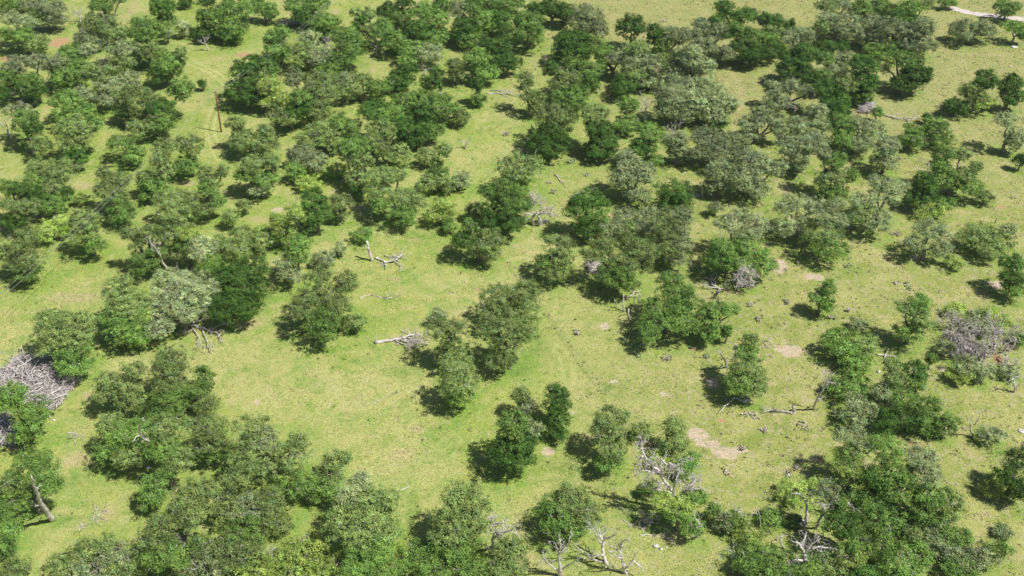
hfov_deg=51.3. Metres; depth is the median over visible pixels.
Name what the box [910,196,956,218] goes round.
oak tree
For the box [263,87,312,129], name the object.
oak tree
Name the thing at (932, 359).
oak tree
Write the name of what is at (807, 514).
dead tree
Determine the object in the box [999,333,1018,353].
dead tree
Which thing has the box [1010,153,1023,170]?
oak tree
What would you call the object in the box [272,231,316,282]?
oak tree
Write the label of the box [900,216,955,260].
oak tree
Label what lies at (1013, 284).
oak tree
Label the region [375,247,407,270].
fallen tree
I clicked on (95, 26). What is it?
oak tree
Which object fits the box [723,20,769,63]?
oak tree
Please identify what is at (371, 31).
oak tree
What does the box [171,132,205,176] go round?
oak tree
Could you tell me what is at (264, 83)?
oak tree
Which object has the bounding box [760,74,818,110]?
oak tree
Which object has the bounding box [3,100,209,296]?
power line
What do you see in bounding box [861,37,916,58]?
oak tree
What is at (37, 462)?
oak tree
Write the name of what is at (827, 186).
oak tree
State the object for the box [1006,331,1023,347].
shrub
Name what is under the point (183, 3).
shrub
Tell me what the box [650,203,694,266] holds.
oak tree
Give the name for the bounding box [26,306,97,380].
oak tree
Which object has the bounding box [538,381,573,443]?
oak tree
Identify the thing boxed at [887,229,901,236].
prickly pear
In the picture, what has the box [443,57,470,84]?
oak tree
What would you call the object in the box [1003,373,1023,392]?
dead tree
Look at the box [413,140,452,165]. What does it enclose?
oak tree
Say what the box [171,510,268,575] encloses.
oak tree
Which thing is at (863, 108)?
brush pile
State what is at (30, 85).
oak tree
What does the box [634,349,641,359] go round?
prickly pear
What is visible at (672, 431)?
oak tree
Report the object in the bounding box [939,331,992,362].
brush pile
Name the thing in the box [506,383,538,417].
oak tree
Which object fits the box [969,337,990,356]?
dead tree
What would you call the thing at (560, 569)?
dead tree
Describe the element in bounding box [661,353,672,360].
prickly pear
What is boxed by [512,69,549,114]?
oak tree
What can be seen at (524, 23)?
oak tree
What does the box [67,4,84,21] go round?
dead tree
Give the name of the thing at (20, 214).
oak tree
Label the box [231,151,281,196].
oak tree
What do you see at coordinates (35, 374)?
brush pile
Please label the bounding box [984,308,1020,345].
dead tree
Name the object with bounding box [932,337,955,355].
shrub
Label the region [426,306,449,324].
oak tree
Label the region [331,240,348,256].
oak tree
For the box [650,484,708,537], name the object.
oak tree
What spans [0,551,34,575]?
shrub
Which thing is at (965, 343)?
dead tree
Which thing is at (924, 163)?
dead tree
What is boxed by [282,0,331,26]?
oak tree
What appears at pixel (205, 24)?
oak tree
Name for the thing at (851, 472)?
oak tree
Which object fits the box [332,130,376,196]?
oak tree
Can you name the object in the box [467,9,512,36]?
oak tree
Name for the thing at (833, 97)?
oak tree
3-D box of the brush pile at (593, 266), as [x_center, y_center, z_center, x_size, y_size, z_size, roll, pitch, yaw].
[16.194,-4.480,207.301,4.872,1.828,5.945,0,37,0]
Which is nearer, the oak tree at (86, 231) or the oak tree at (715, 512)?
the oak tree at (715, 512)
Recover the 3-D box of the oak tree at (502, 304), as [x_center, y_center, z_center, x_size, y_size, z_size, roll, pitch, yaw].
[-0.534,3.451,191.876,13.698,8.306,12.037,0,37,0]
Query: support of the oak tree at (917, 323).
on the ground
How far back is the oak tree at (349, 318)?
190.15 m
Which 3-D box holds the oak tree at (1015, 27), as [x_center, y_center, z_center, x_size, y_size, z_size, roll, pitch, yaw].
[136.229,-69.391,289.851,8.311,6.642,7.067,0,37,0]
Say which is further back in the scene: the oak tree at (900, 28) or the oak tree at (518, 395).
the oak tree at (900, 28)
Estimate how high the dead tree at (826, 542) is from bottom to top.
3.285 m
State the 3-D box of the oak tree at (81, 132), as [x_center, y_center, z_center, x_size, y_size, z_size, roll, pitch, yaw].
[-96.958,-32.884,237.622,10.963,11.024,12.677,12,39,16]
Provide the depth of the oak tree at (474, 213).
219.70 m
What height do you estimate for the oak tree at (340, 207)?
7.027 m
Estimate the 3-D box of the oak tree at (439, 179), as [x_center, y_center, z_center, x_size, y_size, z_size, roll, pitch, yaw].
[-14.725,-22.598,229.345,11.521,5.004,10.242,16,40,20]
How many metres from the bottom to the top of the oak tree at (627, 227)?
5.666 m
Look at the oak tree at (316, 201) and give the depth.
213.48 m
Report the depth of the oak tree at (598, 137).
237.88 m
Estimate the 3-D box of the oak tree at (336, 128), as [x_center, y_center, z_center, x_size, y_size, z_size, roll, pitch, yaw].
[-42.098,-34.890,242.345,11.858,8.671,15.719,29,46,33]
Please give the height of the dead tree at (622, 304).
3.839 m
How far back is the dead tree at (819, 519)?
152.81 m
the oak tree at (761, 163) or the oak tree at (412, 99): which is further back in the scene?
the oak tree at (412, 99)
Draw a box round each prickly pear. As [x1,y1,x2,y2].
[565,158,577,163]
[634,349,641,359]
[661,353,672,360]
[739,410,760,419]
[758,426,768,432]
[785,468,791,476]
[795,420,808,430]
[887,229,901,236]
[905,280,915,290]
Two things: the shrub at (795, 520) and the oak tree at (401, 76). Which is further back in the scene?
the oak tree at (401, 76)
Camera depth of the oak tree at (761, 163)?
223.95 m
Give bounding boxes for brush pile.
[0,345,81,409]
[0,410,24,447]
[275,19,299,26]
[583,259,600,276]
[857,100,878,114]
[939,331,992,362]
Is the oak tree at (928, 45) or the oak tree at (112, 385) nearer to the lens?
the oak tree at (112, 385)
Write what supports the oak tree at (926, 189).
on the ground
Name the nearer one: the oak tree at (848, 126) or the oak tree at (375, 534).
the oak tree at (375, 534)
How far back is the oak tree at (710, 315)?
186.51 m
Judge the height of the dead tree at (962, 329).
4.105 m
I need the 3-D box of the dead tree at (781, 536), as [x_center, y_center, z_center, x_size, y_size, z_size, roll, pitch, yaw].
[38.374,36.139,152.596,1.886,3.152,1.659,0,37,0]
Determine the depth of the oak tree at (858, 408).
171.30 m
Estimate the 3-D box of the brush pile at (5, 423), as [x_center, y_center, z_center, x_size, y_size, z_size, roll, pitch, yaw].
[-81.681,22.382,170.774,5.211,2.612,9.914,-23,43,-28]
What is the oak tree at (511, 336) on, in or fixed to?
on the ground
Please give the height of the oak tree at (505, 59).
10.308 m
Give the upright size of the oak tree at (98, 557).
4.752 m
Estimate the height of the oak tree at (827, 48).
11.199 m
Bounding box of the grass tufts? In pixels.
[0,0,1023,575]
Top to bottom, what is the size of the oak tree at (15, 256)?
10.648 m
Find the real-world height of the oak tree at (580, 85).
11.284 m
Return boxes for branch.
[63,426,84,444]
[89,503,108,524]
[359,291,402,300]
[614,498,639,527]
[639,514,670,538]
[762,337,779,348]
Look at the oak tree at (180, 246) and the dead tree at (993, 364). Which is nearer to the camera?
the dead tree at (993, 364)
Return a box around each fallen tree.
[181,307,231,354]
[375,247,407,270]
[375,327,430,351]
[486,88,523,100]
[625,289,640,298]
[695,272,730,293]
[720,397,748,411]
[759,405,792,413]
[876,348,895,357]
[885,108,918,123]
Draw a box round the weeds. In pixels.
[0,0,1023,575]
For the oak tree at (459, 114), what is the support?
on the ground
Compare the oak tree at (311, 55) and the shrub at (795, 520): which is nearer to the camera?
the shrub at (795, 520)
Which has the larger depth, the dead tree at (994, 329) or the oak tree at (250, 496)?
the dead tree at (994, 329)
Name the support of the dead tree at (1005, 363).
on the ground
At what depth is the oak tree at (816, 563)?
147.20 m
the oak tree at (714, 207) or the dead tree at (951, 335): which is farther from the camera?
the oak tree at (714, 207)
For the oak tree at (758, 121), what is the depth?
243.72 m
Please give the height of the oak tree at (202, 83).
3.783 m
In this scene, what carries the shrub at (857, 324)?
on the ground
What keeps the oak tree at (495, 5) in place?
on the ground
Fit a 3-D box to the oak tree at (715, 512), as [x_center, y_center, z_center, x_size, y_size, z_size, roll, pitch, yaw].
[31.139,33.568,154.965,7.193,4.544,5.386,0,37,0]
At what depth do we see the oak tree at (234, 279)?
191.28 m
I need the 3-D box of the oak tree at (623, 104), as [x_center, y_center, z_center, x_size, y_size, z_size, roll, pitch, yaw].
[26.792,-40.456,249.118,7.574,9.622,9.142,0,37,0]
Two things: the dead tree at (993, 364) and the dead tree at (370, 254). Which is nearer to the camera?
the dead tree at (993, 364)
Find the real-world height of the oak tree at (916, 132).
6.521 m
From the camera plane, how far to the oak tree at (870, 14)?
288.34 m
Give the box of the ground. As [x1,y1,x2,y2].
[0,0,1023,575]
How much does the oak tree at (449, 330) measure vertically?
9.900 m
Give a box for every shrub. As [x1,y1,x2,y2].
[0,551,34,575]
[71,191,90,205]
[177,0,194,7]
[232,551,276,575]
[347,226,372,242]
[627,419,653,443]
[633,478,661,501]
[647,448,672,466]
[669,449,704,479]
[755,506,789,530]
[785,510,804,526]
[846,166,860,179]
[847,315,869,332]
[920,112,933,123]
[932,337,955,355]
[941,300,967,317]
[943,253,966,270]
[974,423,1008,446]
[977,188,998,204]
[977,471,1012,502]
[991,522,1015,540]
[995,361,1020,380]
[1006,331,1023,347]
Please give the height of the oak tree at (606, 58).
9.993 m
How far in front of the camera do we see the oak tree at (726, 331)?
187.60 m
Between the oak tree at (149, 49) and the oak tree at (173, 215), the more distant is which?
the oak tree at (149, 49)
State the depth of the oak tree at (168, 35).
288.78 m
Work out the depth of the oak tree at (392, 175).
217.22 m
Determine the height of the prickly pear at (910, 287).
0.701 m
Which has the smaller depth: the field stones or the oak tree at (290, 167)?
the oak tree at (290, 167)
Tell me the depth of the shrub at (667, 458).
165.40 m
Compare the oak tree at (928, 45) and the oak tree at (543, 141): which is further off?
the oak tree at (928, 45)
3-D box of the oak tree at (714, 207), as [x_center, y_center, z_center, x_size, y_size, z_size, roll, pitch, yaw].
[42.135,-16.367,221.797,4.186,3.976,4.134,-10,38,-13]
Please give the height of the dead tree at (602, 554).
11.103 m
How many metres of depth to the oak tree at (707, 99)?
250.59 m
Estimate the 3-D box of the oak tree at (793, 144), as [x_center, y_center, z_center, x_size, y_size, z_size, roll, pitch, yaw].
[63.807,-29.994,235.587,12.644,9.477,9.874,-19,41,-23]
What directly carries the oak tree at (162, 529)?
on the ground
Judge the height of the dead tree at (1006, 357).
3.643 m
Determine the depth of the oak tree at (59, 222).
213.16 m
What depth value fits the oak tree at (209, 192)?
219.18 m
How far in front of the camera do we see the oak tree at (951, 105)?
255.31 m
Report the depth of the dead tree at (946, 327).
191.53 m
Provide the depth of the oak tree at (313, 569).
148.27 m
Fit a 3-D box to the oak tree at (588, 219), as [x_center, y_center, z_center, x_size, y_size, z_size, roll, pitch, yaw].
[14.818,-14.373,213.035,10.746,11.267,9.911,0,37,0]
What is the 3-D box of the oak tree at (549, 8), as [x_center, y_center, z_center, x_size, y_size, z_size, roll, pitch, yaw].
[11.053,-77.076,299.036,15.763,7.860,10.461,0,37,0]
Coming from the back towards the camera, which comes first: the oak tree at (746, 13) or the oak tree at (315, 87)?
the oak tree at (746, 13)
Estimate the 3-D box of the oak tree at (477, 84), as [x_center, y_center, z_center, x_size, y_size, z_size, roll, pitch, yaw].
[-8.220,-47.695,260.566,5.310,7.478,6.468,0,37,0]
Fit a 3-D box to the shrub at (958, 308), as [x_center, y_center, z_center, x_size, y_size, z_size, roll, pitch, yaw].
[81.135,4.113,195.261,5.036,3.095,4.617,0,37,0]
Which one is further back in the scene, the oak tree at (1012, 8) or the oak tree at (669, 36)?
the oak tree at (1012, 8)
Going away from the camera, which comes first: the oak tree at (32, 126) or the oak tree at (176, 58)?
the oak tree at (32, 126)
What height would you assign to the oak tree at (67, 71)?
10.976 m
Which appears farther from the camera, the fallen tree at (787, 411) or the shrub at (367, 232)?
the shrub at (367, 232)
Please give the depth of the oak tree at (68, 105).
250.44 m
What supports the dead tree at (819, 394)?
on the ground
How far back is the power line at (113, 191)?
213.66 m
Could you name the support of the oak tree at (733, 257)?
on the ground
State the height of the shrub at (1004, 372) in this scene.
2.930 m
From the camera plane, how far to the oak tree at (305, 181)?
229.04 m
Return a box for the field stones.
[764,9,1021,141]
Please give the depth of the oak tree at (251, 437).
160.28 m
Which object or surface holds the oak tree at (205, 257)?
on the ground
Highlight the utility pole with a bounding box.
[213,91,221,131]
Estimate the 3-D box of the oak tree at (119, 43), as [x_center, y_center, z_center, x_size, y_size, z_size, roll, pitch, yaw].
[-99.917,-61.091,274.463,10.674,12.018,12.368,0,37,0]
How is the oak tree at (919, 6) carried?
on the ground
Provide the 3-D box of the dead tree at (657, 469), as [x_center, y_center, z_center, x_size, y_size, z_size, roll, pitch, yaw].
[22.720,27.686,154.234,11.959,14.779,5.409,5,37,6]
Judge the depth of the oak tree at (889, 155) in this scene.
232.09 m
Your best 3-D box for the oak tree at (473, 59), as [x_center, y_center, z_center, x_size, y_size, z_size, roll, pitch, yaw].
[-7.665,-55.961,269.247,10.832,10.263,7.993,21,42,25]
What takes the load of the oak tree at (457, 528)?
on the ground
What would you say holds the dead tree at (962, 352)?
on the ground
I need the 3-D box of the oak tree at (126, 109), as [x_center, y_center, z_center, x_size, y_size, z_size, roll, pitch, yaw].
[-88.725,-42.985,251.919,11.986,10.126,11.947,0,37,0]
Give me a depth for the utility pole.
248.12 m
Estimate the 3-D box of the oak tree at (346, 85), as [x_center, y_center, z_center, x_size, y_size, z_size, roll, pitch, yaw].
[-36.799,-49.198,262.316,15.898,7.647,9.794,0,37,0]
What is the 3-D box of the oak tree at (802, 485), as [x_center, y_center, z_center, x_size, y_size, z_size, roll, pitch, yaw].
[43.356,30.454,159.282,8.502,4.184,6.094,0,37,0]
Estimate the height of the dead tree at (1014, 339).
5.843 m
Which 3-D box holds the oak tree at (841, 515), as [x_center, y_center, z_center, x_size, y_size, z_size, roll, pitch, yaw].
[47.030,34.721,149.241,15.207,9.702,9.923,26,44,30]
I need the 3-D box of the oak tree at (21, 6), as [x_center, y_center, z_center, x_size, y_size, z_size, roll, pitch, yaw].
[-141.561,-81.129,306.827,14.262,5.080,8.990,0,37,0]
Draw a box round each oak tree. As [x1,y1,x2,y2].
[0,0,43,12]
[0,8,51,52]
[0,52,61,99]
[0,178,41,229]
[0,225,48,282]
[0,379,56,446]
[0,442,69,527]
[0,517,25,557]
[1,101,54,154]
[22,156,82,214]
[25,0,68,30]
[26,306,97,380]
[32,213,73,242]
[44,530,147,575]
[46,41,101,88]
[46,87,96,123]
[51,111,106,165]
[65,205,109,255]
[70,59,123,106]
[72,0,126,51]
[86,409,159,469]
[88,359,148,414]
[90,165,137,223]
[95,271,152,347]
[102,23,143,72]
[103,130,147,165]
[109,83,162,120]
[111,69,144,88]
[117,221,180,278]
[124,14,168,67]
[124,73,196,138]
[133,137,180,200]
[134,475,224,575]
[136,410,196,512]
[137,343,221,422]
[138,266,221,338]
[145,45,189,84]
[149,0,178,28]
[149,186,193,224]
[159,26,173,43]
[161,219,207,266]
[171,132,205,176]
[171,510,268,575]
[173,17,192,38]
[178,162,230,216]
[184,233,221,277]
[186,410,230,466]
[192,0,228,40]
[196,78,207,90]
[204,482,297,538]
[205,254,275,325]
[211,222,286,260]
[213,0,255,42]
[218,412,315,491]
[220,208,241,227]
[221,53,282,106]
[224,115,281,155]
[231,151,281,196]
[234,198,252,214]
[249,0,281,22]
[256,70,289,114]
[261,23,291,64]
[262,529,356,575]
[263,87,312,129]
[266,201,308,244]
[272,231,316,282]
[275,448,353,503]
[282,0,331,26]
[282,65,342,119]
[282,160,306,181]
[284,38,335,71]
[285,143,329,172]
[286,265,360,345]
[292,109,363,150]
[293,174,323,190]
[295,185,334,233]
[296,27,322,44]
[305,10,342,41]
[309,249,337,268]
[313,24,369,78]
[320,469,418,575]
[325,161,349,176]
[326,192,355,221]
[331,70,394,100]
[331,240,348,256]
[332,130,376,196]
[339,312,367,333]
[349,5,394,46]
[354,97,414,164]
[362,164,429,227]
[376,0,415,30]
[377,18,427,53]
[382,63,419,90]
[389,66,446,116]
[394,39,445,67]
[397,120,446,148]
[403,536,489,575]
[408,91,472,126]
[409,0,453,45]
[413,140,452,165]
[414,163,472,194]
[423,196,457,224]
[424,313,469,365]
[425,479,497,563]
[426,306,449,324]
[431,354,481,407]
[441,218,460,233]
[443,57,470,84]
[448,0,484,47]
[449,217,508,263]
[460,45,501,81]
[463,201,485,219]
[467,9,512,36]
[467,77,487,108]
[472,276,545,328]
[474,314,541,371]
[475,34,524,72]
[475,177,534,233]
[478,0,526,12]
[482,530,532,575]
[483,407,545,473]
[492,150,544,192]
[502,6,550,48]
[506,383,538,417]
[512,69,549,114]
[523,0,576,26]
[525,100,579,157]
[528,477,608,542]
[532,232,576,282]
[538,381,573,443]
[542,54,603,111]
[549,27,594,61]
[560,185,611,239]
[566,2,609,40]
[577,234,661,291]
[579,102,619,158]
[584,403,634,474]
[588,39,632,78]
[593,205,663,241]
[605,147,657,204]
[610,39,664,95]
[611,93,641,133]
[614,11,647,41]
[626,120,665,167]
[635,270,703,344]
[636,70,673,90]
[642,20,693,57]
[649,175,696,210]
[650,83,695,123]
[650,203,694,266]
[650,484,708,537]
[653,414,691,456]
[654,52,706,83]
[660,129,691,164]
[667,39,726,93]
[673,84,742,124]
[686,16,738,61]
[688,124,756,165]
[694,298,742,343]
[701,157,736,196]
[701,205,779,278]
[702,113,729,130]
[702,500,750,533]
[705,199,726,215]
[706,0,757,32]
[713,8,731,19]
[718,323,733,343]
[718,332,771,400]
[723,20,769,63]
[724,516,772,551]
[725,147,790,199]
[727,539,795,575]
[732,104,788,144]
[751,11,796,61]
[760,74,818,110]
[771,192,827,237]
[773,128,831,172]
[774,41,820,82]
[775,471,828,506]
[777,24,817,54]
[783,548,848,575]
[785,102,830,132]
[800,195,855,261]
[807,277,839,314]
[810,145,851,200]
[811,475,907,568]
[812,72,859,118]
[813,0,864,40]
[813,38,853,83]
[818,324,881,372]
[824,366,870,399]
[825,111,887,153]
[829,421,878,501]
[834,389,879,426]
[843,173,914,233]
[845,537,939,575]
[846,53,883,103]
[847,0,904,44]
[849,486,944,553]
[857,431,926,506]
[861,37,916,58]
[866,393,964,438]
[868,133,902,173]
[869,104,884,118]
[869,355,934,410]
[872,15,925,49]
[875,48,935,94]
[890,290,937,345]
[895,0,937,22]
[897,115,957,147]
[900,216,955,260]
[902,170,941,208]
[903,443,969,530]
[906,14,940,55]
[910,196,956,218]
[918,513,1016,575]
[921,352,939,369]
[925,143,987,196]
[935,0,958,8]
[942,96,972,116]
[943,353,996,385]
[946,18,998,43]
[955,221,1022,261]
[957,67,1001,112]
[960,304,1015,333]
[989,110,1023,153]
[989,443,1023,501]
[992,0,1022,20]
[994,72,1023,109]
[996,252,1023,299]
[999,20,1023,44]
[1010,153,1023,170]
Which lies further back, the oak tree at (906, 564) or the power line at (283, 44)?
the power line at (283, 44)
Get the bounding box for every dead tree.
[0,115,12,137]
[31,475,55,521]
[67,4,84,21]
[91,49,112,66]
[123,416,160,457]
[147,239,166,267]
[199,35,209,50]
[263,546,278,557]
[365,240,372,261]
[481,512,522,550]
[523,190,557,225]
[523,199,555,226]
[537,530,584,575]
[573,519,619,564]
[601,529,643,574]
[614,294,624,311]
[631,434,709,514]
[636,89,656,122]
[636,512,660,525]
[639,511,652,523]
[640,457,655,470]
[664,122,685,137]
[692,511,704,539]
[698,177,707,196]
[712,340,735,368]
[724,541,743,560]
[731,263,759,289]
[776,534,786,548]
[784,531,842,575]
[788,488,811,522]
[790,99,804,114]
[793,522,830,550]
[810,499,834,511]
[811,495,861,529]
[812,369,839,410]
[814,527,839,550]
[913,158,929,170]
[931,307,953,330]
[939,323,961,340]
[940,308,956,329]
[941,307,972,329]
[951,339,977,356]
[952,319,989,341]
[955,313,982,332]
[955,321,987,359]
[963,408,984,437]
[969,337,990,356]
[972,349,993,374]
[979,333,1001,361]
[980,327,1010,354]
[981,355,1007,368]
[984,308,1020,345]
[990,317,1010,339]
[993,344,1021,363]
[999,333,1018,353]
[1002,357,1023,371]
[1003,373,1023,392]
[1007,324,1023,348]
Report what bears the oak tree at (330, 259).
on the ground
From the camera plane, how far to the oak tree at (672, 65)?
266.95 m
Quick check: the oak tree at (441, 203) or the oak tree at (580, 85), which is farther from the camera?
the oak tree at (580, 85)
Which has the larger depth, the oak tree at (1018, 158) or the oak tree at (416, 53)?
the oak tree at (416, 53)
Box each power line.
[0,95,209,293]
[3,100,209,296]
[219,0,333,90]
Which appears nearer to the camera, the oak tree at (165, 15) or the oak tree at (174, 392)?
the oak tree at (174, 392)
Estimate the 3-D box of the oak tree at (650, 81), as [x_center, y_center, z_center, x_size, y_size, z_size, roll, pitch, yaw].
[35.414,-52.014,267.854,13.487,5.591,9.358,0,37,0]
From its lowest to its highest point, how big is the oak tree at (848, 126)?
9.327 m
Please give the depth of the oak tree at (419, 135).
243.06 m
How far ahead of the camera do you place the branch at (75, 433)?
170.65 m
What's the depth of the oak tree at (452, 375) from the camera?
172.17 m
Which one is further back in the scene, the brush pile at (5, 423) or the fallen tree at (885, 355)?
the fallen tree at (885, 355)
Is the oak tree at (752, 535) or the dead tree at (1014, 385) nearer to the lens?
the oak tree at (752, 535)
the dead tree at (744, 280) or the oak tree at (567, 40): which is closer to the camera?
the dead tree at (744, 280)
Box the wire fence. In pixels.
[487,241,605,390]
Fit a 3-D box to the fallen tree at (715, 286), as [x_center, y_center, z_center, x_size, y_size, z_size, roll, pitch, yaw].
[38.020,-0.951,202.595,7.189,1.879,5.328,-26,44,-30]
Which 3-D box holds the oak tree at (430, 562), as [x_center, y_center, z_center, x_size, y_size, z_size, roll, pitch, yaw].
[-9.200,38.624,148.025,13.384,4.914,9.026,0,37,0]
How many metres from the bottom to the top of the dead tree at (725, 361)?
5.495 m
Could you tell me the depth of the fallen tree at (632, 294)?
200.04 m
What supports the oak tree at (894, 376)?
on the ground
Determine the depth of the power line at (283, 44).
269.40 m
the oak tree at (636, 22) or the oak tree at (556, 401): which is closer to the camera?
the oak tree at (556, 401)
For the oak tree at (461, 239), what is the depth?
206.22 m
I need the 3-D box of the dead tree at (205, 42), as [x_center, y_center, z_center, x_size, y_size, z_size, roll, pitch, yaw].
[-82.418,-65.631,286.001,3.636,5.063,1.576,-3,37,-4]
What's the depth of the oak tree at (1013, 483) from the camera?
158.16 m
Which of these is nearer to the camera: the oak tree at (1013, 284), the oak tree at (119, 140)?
the oak tree at (1013, 284)
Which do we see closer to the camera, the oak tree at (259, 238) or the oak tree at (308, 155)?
the oak tree at (259, 238)
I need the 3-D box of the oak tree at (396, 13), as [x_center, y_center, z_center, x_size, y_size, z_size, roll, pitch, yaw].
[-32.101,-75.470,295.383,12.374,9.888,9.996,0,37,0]
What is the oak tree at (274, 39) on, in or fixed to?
on the ground
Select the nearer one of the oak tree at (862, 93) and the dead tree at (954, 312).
the dead tree at (954, 312)
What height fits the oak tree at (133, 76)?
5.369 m
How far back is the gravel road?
307.01 m
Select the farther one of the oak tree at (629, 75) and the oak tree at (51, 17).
the oak tree at (51, 17)
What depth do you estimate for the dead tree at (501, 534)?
146.97 m
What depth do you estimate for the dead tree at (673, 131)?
244.80 m
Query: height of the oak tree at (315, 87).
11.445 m
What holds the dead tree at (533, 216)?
on the ground
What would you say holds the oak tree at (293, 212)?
on the ground
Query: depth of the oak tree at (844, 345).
182.94 m
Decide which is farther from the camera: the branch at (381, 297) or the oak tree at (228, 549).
the branch at (381, 297)
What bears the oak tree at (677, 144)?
on the ground
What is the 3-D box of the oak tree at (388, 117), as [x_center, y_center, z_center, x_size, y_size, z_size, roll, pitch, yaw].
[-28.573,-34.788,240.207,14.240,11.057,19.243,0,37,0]
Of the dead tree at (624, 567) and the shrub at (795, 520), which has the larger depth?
the shrub at (795, 520)
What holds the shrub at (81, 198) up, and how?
on the ground
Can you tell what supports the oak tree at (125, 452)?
on the ground
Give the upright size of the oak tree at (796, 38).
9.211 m
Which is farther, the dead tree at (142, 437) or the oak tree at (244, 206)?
the oak tree at (244, 206)
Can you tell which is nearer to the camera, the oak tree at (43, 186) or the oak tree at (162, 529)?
the oak tree at (162, 529)
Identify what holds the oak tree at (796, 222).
on the ground
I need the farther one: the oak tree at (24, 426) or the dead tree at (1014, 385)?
the dead tree at (1014, 385)
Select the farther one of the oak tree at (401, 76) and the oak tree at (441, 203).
the oak tree at (401, 76)
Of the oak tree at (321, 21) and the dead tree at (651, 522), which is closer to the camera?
the dead tree at (651, 522)
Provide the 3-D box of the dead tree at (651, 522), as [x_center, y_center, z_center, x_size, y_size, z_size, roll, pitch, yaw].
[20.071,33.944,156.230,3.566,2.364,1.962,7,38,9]
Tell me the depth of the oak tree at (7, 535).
149.87 m
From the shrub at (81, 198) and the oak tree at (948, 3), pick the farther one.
the oak tree at (948, 3)
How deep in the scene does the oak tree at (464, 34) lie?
285.95 m
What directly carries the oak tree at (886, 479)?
on the ground
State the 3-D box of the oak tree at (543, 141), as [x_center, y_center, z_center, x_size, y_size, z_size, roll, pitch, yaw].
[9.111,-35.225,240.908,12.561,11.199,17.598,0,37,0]
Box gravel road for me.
[947,6,1023,20]
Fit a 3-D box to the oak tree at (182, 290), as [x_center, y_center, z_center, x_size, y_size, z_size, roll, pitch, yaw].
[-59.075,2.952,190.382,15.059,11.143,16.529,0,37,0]
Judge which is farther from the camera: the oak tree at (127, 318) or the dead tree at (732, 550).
the oak tree at (127, 318)
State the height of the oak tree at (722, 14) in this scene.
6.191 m
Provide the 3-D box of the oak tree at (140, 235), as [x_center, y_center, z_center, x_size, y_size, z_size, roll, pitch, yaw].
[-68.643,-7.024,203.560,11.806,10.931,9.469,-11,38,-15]
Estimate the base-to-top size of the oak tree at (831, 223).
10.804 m
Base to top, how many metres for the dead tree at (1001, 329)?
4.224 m
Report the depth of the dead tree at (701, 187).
227.67 m
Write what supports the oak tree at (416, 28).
on the ground
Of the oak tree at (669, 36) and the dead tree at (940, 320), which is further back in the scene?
the oak tree at (669, 36)
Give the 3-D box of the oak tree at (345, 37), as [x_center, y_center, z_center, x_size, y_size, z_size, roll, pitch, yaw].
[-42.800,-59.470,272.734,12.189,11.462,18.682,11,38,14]
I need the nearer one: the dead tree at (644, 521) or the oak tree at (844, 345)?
the dead tree at (644, 521)
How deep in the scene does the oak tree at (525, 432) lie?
161.03 m
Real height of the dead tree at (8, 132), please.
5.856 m
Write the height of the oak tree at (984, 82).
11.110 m
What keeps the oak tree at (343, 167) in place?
on the ground
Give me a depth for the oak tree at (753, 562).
147.36 m
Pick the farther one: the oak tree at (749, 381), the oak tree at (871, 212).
the oak tree at (871, 212)
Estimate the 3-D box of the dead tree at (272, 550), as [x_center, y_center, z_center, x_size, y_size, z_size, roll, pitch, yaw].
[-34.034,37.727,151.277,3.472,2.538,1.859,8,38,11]
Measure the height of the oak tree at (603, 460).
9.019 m
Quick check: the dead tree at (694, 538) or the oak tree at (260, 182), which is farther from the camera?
the oak tree at (260, 182)
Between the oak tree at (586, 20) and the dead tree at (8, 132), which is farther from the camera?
the oak tree at (586, 20)
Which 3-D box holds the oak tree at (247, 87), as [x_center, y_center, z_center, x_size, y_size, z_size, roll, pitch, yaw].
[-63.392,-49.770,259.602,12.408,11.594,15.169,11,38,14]
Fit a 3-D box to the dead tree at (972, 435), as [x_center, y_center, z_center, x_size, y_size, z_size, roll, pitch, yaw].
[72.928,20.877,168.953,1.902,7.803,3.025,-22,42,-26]
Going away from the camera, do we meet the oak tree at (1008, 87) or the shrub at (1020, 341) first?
the shrub at (1020, 341)
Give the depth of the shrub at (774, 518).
155.47 m
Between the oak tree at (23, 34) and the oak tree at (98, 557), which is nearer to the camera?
the oak tree at (98, 557)
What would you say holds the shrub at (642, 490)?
on the ground
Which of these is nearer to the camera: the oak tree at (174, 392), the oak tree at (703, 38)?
the oak tree at (174, 392)
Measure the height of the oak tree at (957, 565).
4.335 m
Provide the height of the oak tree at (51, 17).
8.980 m
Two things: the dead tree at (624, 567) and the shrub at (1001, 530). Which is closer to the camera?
the dead tree at (624, 567)
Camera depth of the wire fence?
191.41 m
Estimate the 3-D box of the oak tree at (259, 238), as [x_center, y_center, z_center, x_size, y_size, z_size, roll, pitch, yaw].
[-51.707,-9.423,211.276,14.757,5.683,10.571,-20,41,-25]
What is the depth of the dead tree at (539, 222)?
217.84 m
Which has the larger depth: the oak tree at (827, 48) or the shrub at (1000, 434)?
the oak tree at (827, 48)
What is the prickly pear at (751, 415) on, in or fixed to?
on the ground
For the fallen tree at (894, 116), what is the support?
on the ground
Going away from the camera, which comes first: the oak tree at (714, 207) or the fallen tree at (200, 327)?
the fallen tree at (200, 327)

